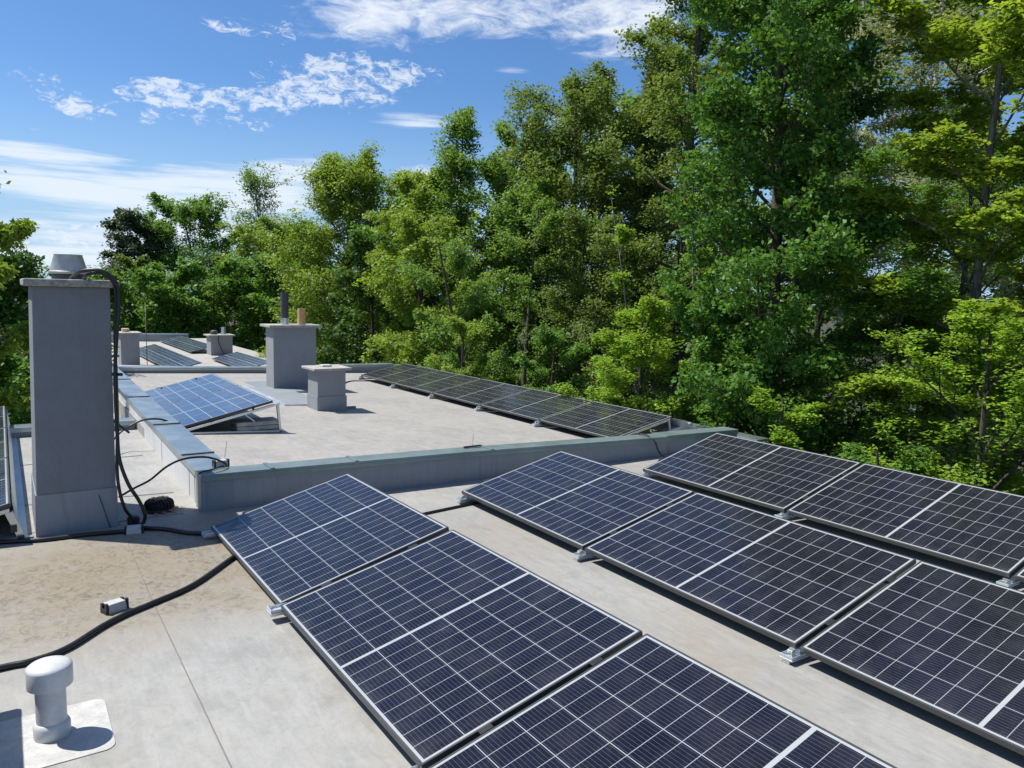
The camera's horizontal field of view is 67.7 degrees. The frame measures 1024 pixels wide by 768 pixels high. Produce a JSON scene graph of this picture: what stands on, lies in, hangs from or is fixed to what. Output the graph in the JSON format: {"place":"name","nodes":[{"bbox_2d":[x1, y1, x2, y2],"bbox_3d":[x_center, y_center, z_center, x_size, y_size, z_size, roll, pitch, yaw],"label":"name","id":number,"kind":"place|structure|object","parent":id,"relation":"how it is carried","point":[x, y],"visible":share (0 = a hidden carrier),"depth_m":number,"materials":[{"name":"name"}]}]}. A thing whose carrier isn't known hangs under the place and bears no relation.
{"place":"outdoors","nodes":[
{"label":"outdoors","id":0,"kind":"place"},
{"bbox_2d":[0,417,197,533],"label":"flat roof","id":1,"kind":"structure","parent":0,"point":[142,461],"depth_m":7.51,"materials":[{"name":"paint"}]},
{"bbox_2d":[0,427,8,459],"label":"solar panel","id":2,"kind":"object","parent":1,"relation":"on","point":[3,444],"visible":0.86,"depth_m":7.47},
{"bbox_2d":[7,413,27,535],"bbox_3d":[-5.008,0.715,7.676,0.087,0.269,5.040,-3,8,-34],"label":"wind deflector","id":3,"kind":"object","parent":1,"relation":"on","point":[17,489],"visible":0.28,"depth_m":6.90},
{"bbox_2d":[144,496,183,514],"bbox_3d":[-2.913,0.997,6.367,0.321,0.111,0.294,6,8,35],"label":"cable coil","id":4,"kind":"object","parent":1,"relation":"on","point":[158,505],"visible":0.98,"depth_m":6.30,"materials":[{"name":"black plastic"}]},
{"bbox_2d":[111,253,150,329],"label":"tree","id":5,"kind":"object","parent":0,"point":[128,262],"visible":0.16,"depth_m":75.18,"materials":[{"name":"green plant"}]},
{"bbox_2d":[0,292,1023,485],"bbox_3d":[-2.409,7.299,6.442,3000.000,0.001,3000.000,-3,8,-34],"label":"ground","id":6,"kind":"structure","parent":0,"point":[828,324],"depth_m":148.64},
{"bbox_2d":[0,352,30,424],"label":"hazel bush","id":7,"kind":"object","parent":6,"relation":"on","point":[17,368],"visible":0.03,"depth_m":12.49,"materials":[{"name":"green plant"}]},
{"bbox_2d":[0,170,40,411],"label":"cherry tree","id":8,"kind":"object","parent":6,"relation":"on","point":[13,232],"visible":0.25,"depth_m":10.77,"materials":[{"name":"green plant"}]},
{"bbox_2d":[0,249,119,423],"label":"leafy tree","id":9,"kind":"object","parent":6,"relation":"on","point":[26,268],"visible":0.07,"depth_m":13.91,"materials":[{"name":"green plant"}]},
{"bbox_2d":[27,265,151,332],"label":"forest tree","id":10,"kind":"object","parent":6,"relation":"on","point":[129,326],"visible":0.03,"depth_m":59.73,"materials":[{"name":"green plant"}]},
{"bbox_2d":[96,207,173,310],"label":"tree","id":11,"kind":"object","parent":6,"relation":"on","point":[136,246],"visible":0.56,"depth_m":80.69,"materials":[{"name":"green plant"}]},
{"bbox_2d":[87,260,182,331],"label":"forest tree","id":12,"kind":"object","parent":6,"relation":"on","point":[153,266],"visible":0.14,"depth_m":60.94,"materials":[{"name":"green plant"}]},
{"bbox_2d":[111,267,217,337],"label":"forest tree","id":13,"kind":"object","parent":6,"relation":"on","point":[180,279],"visible":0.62,"depth_m":59.30,"materials":[{"name":"green plant"}]},
{"bbox_2d":[127,189,249,331],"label":"leafy tree","id":14,"kind":"object","parent":6,"relation":"on","point":[194,210],"visible":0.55,"depth_m":83.85,"materials":[{"name":"green plant"}]},
{"bbox_2d":[111,327,265,365],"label":"flat roof","id":15,"kind":"structure","parent":6,"relation":"on","point":[130,343],"depth_m":35.73,"materials":[{"name":"paint"}]},
{"bbox_2d":[149,255,270,346],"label":"forest tree","id":16,"kind":"object","parent":6,"relation":"on","point":[227,267],"visible":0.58,"depth_m":60.74,"materials":[{"name":"green plant"}]},
{"bbox_2d":[171,244,278,340],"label":"leafy tree","id":17,"kind":"object","parent":6,"relation":"on","point":[206,260],"visible":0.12,"depth_m":75.40,"materials":[{"name":"green plant"}]},
{"bbox_2d":[200,252,300,352],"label":"forest tree","id":18,"kind":"object","parent":6,"relation":"on","point":[244,316],"visible":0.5,"depth_m":62.53,"materials":[{"name":"green plant"}]},
{"bbox_2d":[226,159,292,339],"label":"thin crowned tree","id":19,"kind":"object","parent":6,"relation":"on","point":[249,178],"visible":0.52,"depth_m":93.45,"materials":[{"name":"green plant"}]},
{"bbox_2d":[212,209,314,349],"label":"leafy tree","id":20,"kind":"object","parent":6,"relation":"on","point":[246,243],"visible":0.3,"depth_m":72.66,"materials":[{"name":"green plant"}]},
{"bbox_2d":[228,252,333,364],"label":"forest tree","id":21,"kind":"object","parent":6,"relation":"on","point":[248,288],"visible":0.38,"depth_m":61.30,"materials":[{"name":"green plant"}]},
{"bbox_2d":[254,139,411,364],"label":"lime tree","id":22,"kind":"object","parent":6,"relation":"on","point":[339,184],"visible":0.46,"depth_m":35.18,"materials":[{"name":"green plant"}]},
{"bbox_2d":[316,228,412,363],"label":"leafy tree","id":23,"kind":"object","parent":6,"relation":"on","point":[358,246],"visible":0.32,"depth_m":31.33,"materials":[{"name":"green plant"}]},
{"bbox_2d":[360,167,455,361],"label":"lime tree","id":24,"kind":"object","parent":6,"relation":"on","point":[417,177],"visible":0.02,"depth_m":39.60,"materials":[{"name":"green plant"}]},
{"bbox_2d":[347,190,477,362],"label":"forest tree","id":25,"kind":"object","parent":6,"relation":"on","point":[428,301],"visible":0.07,"depth_m":33.84,"materials":[{"name":"green plant"}]},
{"bbox_2d":[351,165,475,368],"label":"leafy tree","id":26,"kind":"object","parent":6,"relation":"on","point":[405,185],"visible":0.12,"depth_m":28.99,"materials":[{"name":"green plant"}]},
{"bbox_2d":[358,204,502,382],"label":"leafy tree","id":27,"kind":"object","parent":6,"relation":"on","point":[411,234],"visible":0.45,"depth_m":23.19,"materials":[{"name":"green plant"}]},
{"bbox_2d":[377,186,486,362],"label":"forest tree","id":28,"kind":"object","parent":6,"relation":"on","point":[398,326],"visible":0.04,"depth_m":31.86,"materials":[{"name":"green plant"}]},
{"bbox_2d":[112,292,768,511],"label":"flat roof","id":29,"kind":"structure","parent":6,"relation":"on","point":[380,435],"depth_m":9.57,"materials":[{"name":"paint"}]},
{"bbox_2d":[118,456,227,496],"bbox_3d":[-2.740,0.731,6.234,0.886,0.263,0.084,-5,9,-45],"label":"cable","id":30,"kind":"object","parent":29,"relation":"on","point":[162,469],"visible":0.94,"depth_m":6.18,"materials":[{"name":"black rubber"}]},
{"bbox_2d":[187,402,282,433],"bbox_3d":[-3.541,0.434,9.558,1.230,0.381,0.340,-3,8,-34],"label":"triangle frame","id":31,"kind":"object","parent":29,"relation":"on","point":[251,425],"visible":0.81,"depth_m":9.59,"materials":[{"name":"metal"}]},
{"bbox_2d":[161,385,272,427],"bbox_3d":[-3.977,0.279,10.126,1.134,0.033,1.749,-18,16,-30],"label":"solar panel","id":32,"kind":"object","parent":31,"relation":"on","point":[212,406],"visible":0.8,"depth_m":9.98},
{"bbox_2d":[390,384,403,387],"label":"mounting frame","id":33,"kind":"object","parent":29,"relation":"on","point":[393,386],"visible":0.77,"depth_m":16.20,"materials":[{"name":"metal"}]},
{"bbox_2d":[361,363,438,383],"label":"solar panel","id":34,"kind":"object","parent":33,"relation":"on","point":[396,373],"visible":1,"depth_m":17.13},
{"bbox_2d":[428,394,444,398],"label":"mounting frame","id":35,"kind":"object","parent":29,"relation":"on","point":[431,396],"visible":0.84,"depth_m":14.75,"materials":[{"name":"metal"}]},
{"bbox_2d":[394,370,480,393],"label":"solar panel","id":36,"kind":"object","parent":35,"relation":"on","point":[433,382],"visible":0.98,"depth_m":15.69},
{"bbox_2d":[474,406,491,410],"bbox_3d":[-0.111,0.289,13.620,1.263,0.308,0.084,-3,8,-34],"label":"mounting frame","id":37,"kind":"object","parent":29,"relation":"on","point":[479,408],"visible":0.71,"depth_m":13.31,"materials":[{"name":"metal"}]},
{"bbox_2d":[433,379,530,405],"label":"solar panel","id":38,"kind":"object","parent":37,"relation":"on","point":[479,392],"visible":0.95,"depth_m":14.25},
{"bbox_2d":[480,389,593,420],"bbox_3d":[0.388,0.332,12.901,1.134,0.032,1.749,-17,16,-32],"label":"solar panel","id":39,"kind":"object","parent":37,"relation":"on","point":[535,404],"visible":1,"depth_m":12.80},
{"bbox_2d":[624,418,670,435],"bbox_3d":[1.831,0.672,10.732,1.263,0.308,0.084,-3,8,-34],"label":"mounting frame","id":40,"kind":"object","parent":29,"relation":"on","point":[658,423],"visible":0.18,"depth_m":10.83,"materials":[{"name":"metal"}]},
{"bbox_2d":[540,401,671,436],"bbox_3d":[1.367,0.526,11.463,1.134,0.034,1.749,-17,15,-32],"label":"solar panel","id":41,"kind":"object","parent":40,"relation":"on","point":[598,419],"visible":0.88,"depth_m":11.37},
{"bbox_2d":[649,418,691,429],"bbox_3d":[0.187,0.186,14.529,0.385,0.308,8.780,-3,8,-34],"label":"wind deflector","id":42,"kind":"object","parent":29,"relation":"on","point":[683,425],"visible":0.11,"depth_m":11.06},
{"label":"triangle frame","id":43,"kind":"object","parent":29,"relation":"on","visible":0},
{"bbox_2d":[144,374,237,405],"bbox_3d":[-4.925,0.087,11.575,1.134,0.033,1.749,-18,16,-30],"label":"solar panel","id":44,"kind":"object","parent":43,"relation":"on","point":[185,390],"visible":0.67,"depth_m":11.50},
{"bbox_2d":[424,314,492,380],"bbox_3d":[-1.281,2.005,19.339,2.744,7.568,2.807,-3,8,-34],"label":"hazel bush","id":45,"kind":"object","parent":6,"relation":"on","point":[473,337],"visible":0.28,"depth_m":18.69,"materials":[{"name":"green plant"}]},
{"bbox_2d":[392,194,575,386],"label":"leafy tree","id":46,"kind":"object","parent":6,"relation":"on","point":[454,254],"visible":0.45,"depth_m":21.28,"materials":[{"name":"green plant"}]},
{"bbox_2d":[420,105,563,384],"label":"ash tree","id":47,"kind":"object","parent":6,"relation":"on","point":[455,165],"visible":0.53,"depth_m":26.66,"materials":[{"name":"green plant"}]},
{"bbox_2d":[425,154,573,389],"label":"forest tree","id":48,"kind":"object","parent":6,"relation":"on","point":[486,176],"visible":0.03,"depth_m":29.31,"materials":[{"name":"green plant"}]},
{"bbox_2d":[0,254,1023,767],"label":"flat roof building","id":49,"kind":"structure","parent":6,"relation":"on","point":[220,668],"depth_m":4.24,"materials":[{"name":"paint"}]},
{"bbox_2d":[0,508,33,539],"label":"mounting frame","id":50,"kind":"object","parent":49,"relation":"on","point":[16,527],"visible":0.9,"depth_m":5.47,"materials":[{"name":"metal"}]},
{"bbox_2d":[0,458,10,509],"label":"solar panel","id":51,"kind":"object","parent":50,"relation":"on","point":[5,500],"visible":1,"depth_m":5.94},
{"bbox_2d":[0,655,114,767],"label":"vent pipe","id":52,"kind":"object","parent":49,"relation":"on","point":[54,729],"visible":1,"depth_m":3.10,"materials":[{"name":"white plastic"}]},
{"bbox_2d":[0,529,126,543],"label":"conduit","id":53,"kind":"object","parent":49,"relation":"on","point":[54,538],"visible":0.93,"depth_m":5.56,"materials":[{"name":"plastic"}]},
{"bbox_2d":[69,268,146,524],"bbox_3d":[-3.066,0.126,5.731,0.549,1.969,0.150,2,7,5],"label":"cable","id":54,"kind":"object","parent":49,"relation":"on","point":[119,459],"visible":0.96,"depth_m":5.69,"materials":[{"name":"black rubber"}]},
{"bbox_2d":[82,272,134,522],"bbox_3d":[-3.060,0.130,5.750,0.323,1.940,0.131,1,7,-5],"label":"hose","id":55,"kind":"object","parent":49,"relation":"on","point":[128,513],"visible":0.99,"depth_m":5.75,"materials":[{"name":"black rubber"}]},
{"bbox_2d":[100,596,128,615],"bbox_3d":[-2.280,1.269,4.377,0.079,0.062,0.132,6,8,34],"label":"cable support","id":56,"kind":"object","parent":49,"relation":"on","point":[113,606],"visible":1,"depth_m":4.35,"materials":[{"name":"grey plastic"}]},
{"bbox_2d":[0,555,235,670],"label":"conduit","id":57,"kind":"object","parent":49,"relation":"on","point":[79,640],"visible":0.88,"depth_m":4.20,"materials":[{"name":"black rubber"}]},
{"bbox_2d":[144,526,202,534],"bbox_3d":[-2.449,1.117,5.772,0.813,0.033,0.085,2,7,7],"label":"conduit","id":58,"kind":"object","parent":49,"relation":"on","point":[174,530],"visible":0.68,"depth_m":5.78,"materials":[{"name":"plastic"}]},
{"bbox_2d":[201,530,216,538],"bbox_3d":[-1.772,0.975,5.990,1.255,0.300,0.084,-3,8,-34],"label":"mounting frame","id":59,"kind":"object","parent":49,"relation":"on","point":[208,534],"visible":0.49,"depth_m":5.67,"materials":[{"name":"metal"}]},
{"bbox_2d":[210,473,448,603],"bbox_3d":[-1.352,1.011,5.366,1.134,0.034,1.749,-20,17,-30],"label":"solar panel","id":60,"kind":"object","parent":59,"relation":"on","point":[299,544],"visible":0.93,"depth_m":5.18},
{"bbox_2d":[266,602,286,616],"bbox_3d":[-0.839,1.129,4.605,1.255,0.300,0.084,-3,8,-34],"label":"mounting frame","id":61,"kind":"object","parent":49,"relation":"on","point":[274,610],"visible":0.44,"depth_m":4.28,"materials":[{"name":"metal"}]},
{"bbox_2d":[280,530,642,767],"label":"solar panel","id":62,"kind":"object","parent":61,"relation":"on","point":[436,649],"visible":0.97,"depth_m":3.62,"materials":[{"name":"glass"}]},
{"bbox_2d":[571,549,595,560],"bbox_3d":[0.966,1.053,5.698,1.256,0.330,0.084,-3,8,-34],"label":"mounting frame","id":63,"kind":"object","parent":49,"relation":"on","point":[580,555],"visible":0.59,"depth_m":5.38,"materials":[{"name":"metal"}]},
{"bbox_2d":[461,451,693,549],"bbox_3d":[0.479,0.907,6.389,1.134,0.032,1.749,-18,16,-30],"label":"solar panel","id":64,"kind":"object","parent":63,"relation":"on","point":[581,503],"visible":0.94,"depth_m":6.23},
{"bbox_2d":[639,472,659,477],"bbox_3d":[1.845,0.774,8.168,1.248,0.350,0.084,-3,8,-34],"label":"mounting frame","id":65,"kind":"object","parent":49,"relation":"on","point":[646,474],"visible":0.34,"depth_m":7.86,"materials":[{"name":"metal"}]},
{"bbox_2d":[643,433,860,511],"bbox_3d":[2.281,0.812,7.474,1.134,0.033,1.749,-20,17,-30],"label":"solar panel","id":66,"kind":"object","parent":65,"relation":"on","point":[776,477],"visible":1,"depth_m":7.33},
{"bbox_2d":[779,565,913,664],"bbox_3d":[1.929,1.245,4.249,1.256,0.330,0.084,-3,8,-34],"label":"mounting frame","id":67,"kind":"object","parent":49,"relation":"on","point":[790,655],"visible":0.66,"depth_m":3.94,"materials":[{"name":"metal"}]},
{"bbox_2d":[585,492,915,648],"bbox_3d":[1.442,1.103,4.940,1.134,0.032,1.749,-18,16,-30],"label":"solar panel","id":68,"kind":"object","parent":67,"relation":"on","point":[792,584],"visible":1,"depth_m":4.74,"materials":[{"name":"glass"}]},
{"bbox_2d":[996,565,1023,587],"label":"mounting frame","id":69,"kind":"object","parent":49,"relation":"on","point":[1011,582],"visible":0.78,"depth_m":5.03,"materials":[{"name":"metal"}]},
{"bbox_2d":[787,463,1023,577],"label":"solar panel","id":70,"kind":"object","parent":69,"relation":"on","point":[980,528],"visible":1,"depth_m":5.95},
{"bbox_3d":[1.108,1.512,1.720,1.255,0.300,0.084,-3,8,-34],"label":"panel mount","id":71,"kind":"object","parent":49,"relation":"on","visible":0},
{"bbox_2d":[429,633,896,767],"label":"solar panel","id":72,"kind":"object","parent":71,"relation":"on","point":[646,700],"visible":1,"depth_m":2.84,"materials":[{"name":"glass"}]},
{"bbox_3d":[2.892,1.437,2.800,1.256,0.330,0.084,-3,8,-34],"label":"panel mount","id":73,"kind":"object","parent":49,"relation":"on","visible":0},
{"bbox_2d":[800,561,1023,755],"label":"solar panel","id":74,"kind":"object","parent":73,"relation":"on","point":[944,643],"visible":1,"depth_m":3.75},
{"bbox_2d":[450,116,583,393],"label":"ash tree","id":75,"kind":"object","parent":6,"relation":"on","point":[496,158],"visible":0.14,"depth_m":29.25,"materials":[{"name":"green plant"}]},
{"bbox_2d":[478,144,589,355],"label":"forest tree","id":76,"kind":"object","parent":6,"relation":"on","point":[504,152],"depth_m":37.19,"materials":[{"name":"green plant"}]},
{"bbox_2d":[509,321,601,400],"bbox_3d":[0.923,2.317,17.416,2.783,7.499,2.597,-3,8,-34],"label":"hazel bush","id":77,"kind":"object","parent":6,"relation":"on","point":[548,340],"visible":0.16,"depth_m":17.00,"materials":[{"name":"green plant"}]},
{"bbox_2d":[517,136,608,376],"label":"forest tree","id":78,"kind":"object","parent":6,"relation":"on","point":[522,342],"visible":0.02,"depth_m":32.51,"materials":[{"name":"green plant"}]},
{"bbox_2d":[469,66,663,394],"bbox_3d":[2.369,-3.450,28.696,7.069,16.391,8.054,5,7,26],"label":"elm tree","id":79,"kind":"object","parent":6,"relation":"on","point":[592,122],"visible":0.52,"depth_m":26.57,"materials":[{"name":"green plant"}]},
{"bbox_2d":[513,204,675,410],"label":"leafy tree","id":80,"kind":"object","parent":6,"relation":"on","point":[606,224],"visible":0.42,"depth_m":22.28,"materials":[{"name":"green plant"}]},
{"bbox_2d":[534,59,669,398],"bbox_3d":[3.777,-3.864,30.008,5.966,16.984,5.634,-3,8,-34],"label":"elm tree","id":81,"kind":"object","parent":6,"relation":"on","point":[601,71],"visible":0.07,"depth_m":28.81,"materials":[{"name":"green plant"}]},
{"bbox_2d":[580,44,683,414],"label":"leafy tree","id":82,"kind":"object","parent":6,"relation":"on","point":[655,145],"visible":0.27,"depth_m":26.29,"materials":[{"name":"green plant"}]},
{"bbox_2d":[581,83,686,365],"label":"forest tree","id":83,"kind":"object","parent":6,"relation":"on","point":[625,98],"depth_m":36.06,"materials":[{"name":"green plant"}]},
{"bbox_2d":[553,294,721,432],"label":"hornbeam tree","id":84,"kind":"object","parent":6,"relation":"on","point":[627,348],"visible":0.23,"depth_m":12.82,"materials":[{"name":"green plant"}]},
{"bbox_2d":[604,179,727,424],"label":"young tree","id":85,"kind":"object","parent":6,"relation":"on","point":[624,236],"visible":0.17,"depth_m":14.46,"materials":[{"name":"green plant"}]},
{"bbox_2d":[602,42,732,388],"bbox_3d":[6.192,-4.375,30.889,5.559,17.897,5.634,-3,8,-34],"label":"forest tree","id":86,"kind":"object","parent":6,"relation":"on","point":[633,101],"visible":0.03,"depth_m":29.92,"materials":[{"name":"green plant"}]},
{"bbox_2d":[620,24,731,406],"bbox_3d":[7.514,-5.268,32.292,5.703,19.415,6.346,-3,8,-34],"label":"forest tree","id":87,"kind":"object","parent":6,"relation":"on","point":[706,42],"visible":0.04,"depth_m":31.41,"materials":[{"name":"green plant"}]},
{"bbox_2d":[584,0,796,420],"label":"leafy tree","id":88,"kind":"object","parent":6,"relation":"on","point":[660,29],"visible":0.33,"depth_m":21.91,"materials":[{"name":"green plant"}]},
{"bbox_2d":[674,10,783,426],"bbox_3d":[9.890,-6.909,35.405,6.581,22.058,6.376,0,7,-9],"label":"forest tree","id":89,"kind":"object","parent":6,"relation":"on","point":[713,52],"visible":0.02,"depth_m":35.37,"materials":[{"name":"green plant"}]},
{"bbox_2d":[677,298,834,447],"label":"leafy tree","id":90,"kind":"object","parent":6,"relation":"on","point":[702,355],"visible":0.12,"depth_m":11.86,"materials":[{"name":"green plant"}]},
{"bbox_2d":[700,5,856,433],"bbox_3d":[9.534,-4.526,28.194,6.106,18.980,4.743,3,7,13],"label":"forest tree","id":91,"kind":"object","parent":6,"relation":"on","point":[772,140],"visible":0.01,"depth_m":26.94,"materials":[{"name":"green plant"}]},
{"bbox_2d":[651,0,914,456],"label":"oak tree","id":92,"kind":"object","parent":6,"relation":"on","point":[788,37],"visible":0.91,"depth_m":11.24,"materials":[{"name":"green plant"}]},
{"bbox_2d":[746,385,827,454],"bbox_3d":[3.538,3.514,10.007,1.986,6.963,1.865,-3,8,-34],"label":"hazel bush","id":93,"kind":"object","parent":6,"relation":"on","point":[771,406],"visible":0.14,"depth_m":9.73,"materials":[{"name":"green plant"}]},
{"bbox_2d":[752,0,895,420],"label":"forest tree","id":94,"kind":"object","parent":6,"relation":"on","point":[840,34],"visible":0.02,"depth_m":27.01,"materials":[{"name":"green plant"}]},
{"bbox_2d":[711,144,959,457],"bbox_3d":[6.873,0.628,16.857,5.584,11.257,5.635,5,8,31],"label":"leafy tree","id":95,"kind":"object","parent":6,"relation":"on","point":[884,157],"visible":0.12,"depth_m":15.45,"materials":[{"name":"green plant"}]},
{"bbox_2d":[782,0,953,454],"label":"birch tree","id":96,"kind":"object","parent":6,"relation":"on","point":[864,132],"visible":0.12,"depth_m":20.82,"materials":[{"name":"green plant"}]},
{"bbox_2d":[833,442,934,474],"bbox_3d":[4.554,3.857,9.210,2.286,6.513,2.404,6,8,36],"label":"hazel bush","id":97,"kind":"object","parent":6,"relation":"on","point":[852,454],"visible":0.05,"depth_m":8.65,"materials":[{"name":"green plant"}]},
{"bbox_2d":[782,271,986,480],"bbox_3d":[5.320,2.600,11.502,3.601,8.512,3.112,-3,8,-34],"label":"beech tree","id":98,"kind":"object","parent":6,"relation":"on","point":[862,347],"visible":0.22,"depth_m":10.76,"materials":[{"name":"green plant"}]},
{"bbox_2d":[791,0,1023,459],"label":"birch tree","id":99,"kind":"object","parent":6,"relation":"on","point":[933,80],"visible":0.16,"depth_m":19.08,"materials":[{"name":"green plant"}]},
{"bbox_2d":[832,1,1003,468],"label":"forest tree","id":100,"kind":"object","parent":6,"relation":"on","point":[891,76],"visible":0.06,"depth_m":28.55,"materials":[{"name":"green plant"}]},
{"bbox_2d":[824,0,1023,485],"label":"maple tree","id":101,"kind":"object","parent":6,"relation":"on","point":[943,40],"visible":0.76,"depth_m":10.31,"materials":[{"name":"green plant"}]},
{"bbox_2d":[824,297,1023,493],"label":"beech tree","id":102,"kind":"object","parent":6,"relation":"on","point":[1011,348],"visible":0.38,"depth_m":9.07,"materials":[{"name":"green plant"}]},
{"bbox_2d":[829,135,1023,486],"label":"leafy tree","id":103,"kind":"object","parent":6,"relation":"on","point":[962,285],"visible":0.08,"depth_m":16.04,"materials":[{"name":"green plant"}]},
{"bbox_2d":[851,1,1023,476],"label":"forest tree","id":104,"kind":"object","parent":6,"relation":"on","point":[977,68],"visible":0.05,"depth_m":25.80,"materials":[{"name":"green plant"}]},
{"bbox_2d":[884,0,1023,486],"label":"forest tree","id":105,"kind":"object","parent":6,"relation":"on","point":[955,109],"visible":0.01,"depth_m":29.17,"materials":[{"name":"green plant"}]},
{"bbox_2d":[920,0,1023,474],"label":"forest tree","id":106,"kind":"object","parent":6,"relation":"on","point":[950,4],"visible":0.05,"depth_m":25.93,"materials":[{"name":"green plant"}]},
{"bbox_2d":[946,0,1023,495],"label":"maple tree","id":107,"kind":"object","parent":6,"relation":"on","point":[1000,307],"visible":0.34,"depth_m":9.90,"materials":[{"name":"green plant"}]},
{"bbox_2d":[0,0,1023,304],"label":"sky","id":108,"kind":"structure","parent":0,"point":[106,105],"materials":[{"name":"blue"}]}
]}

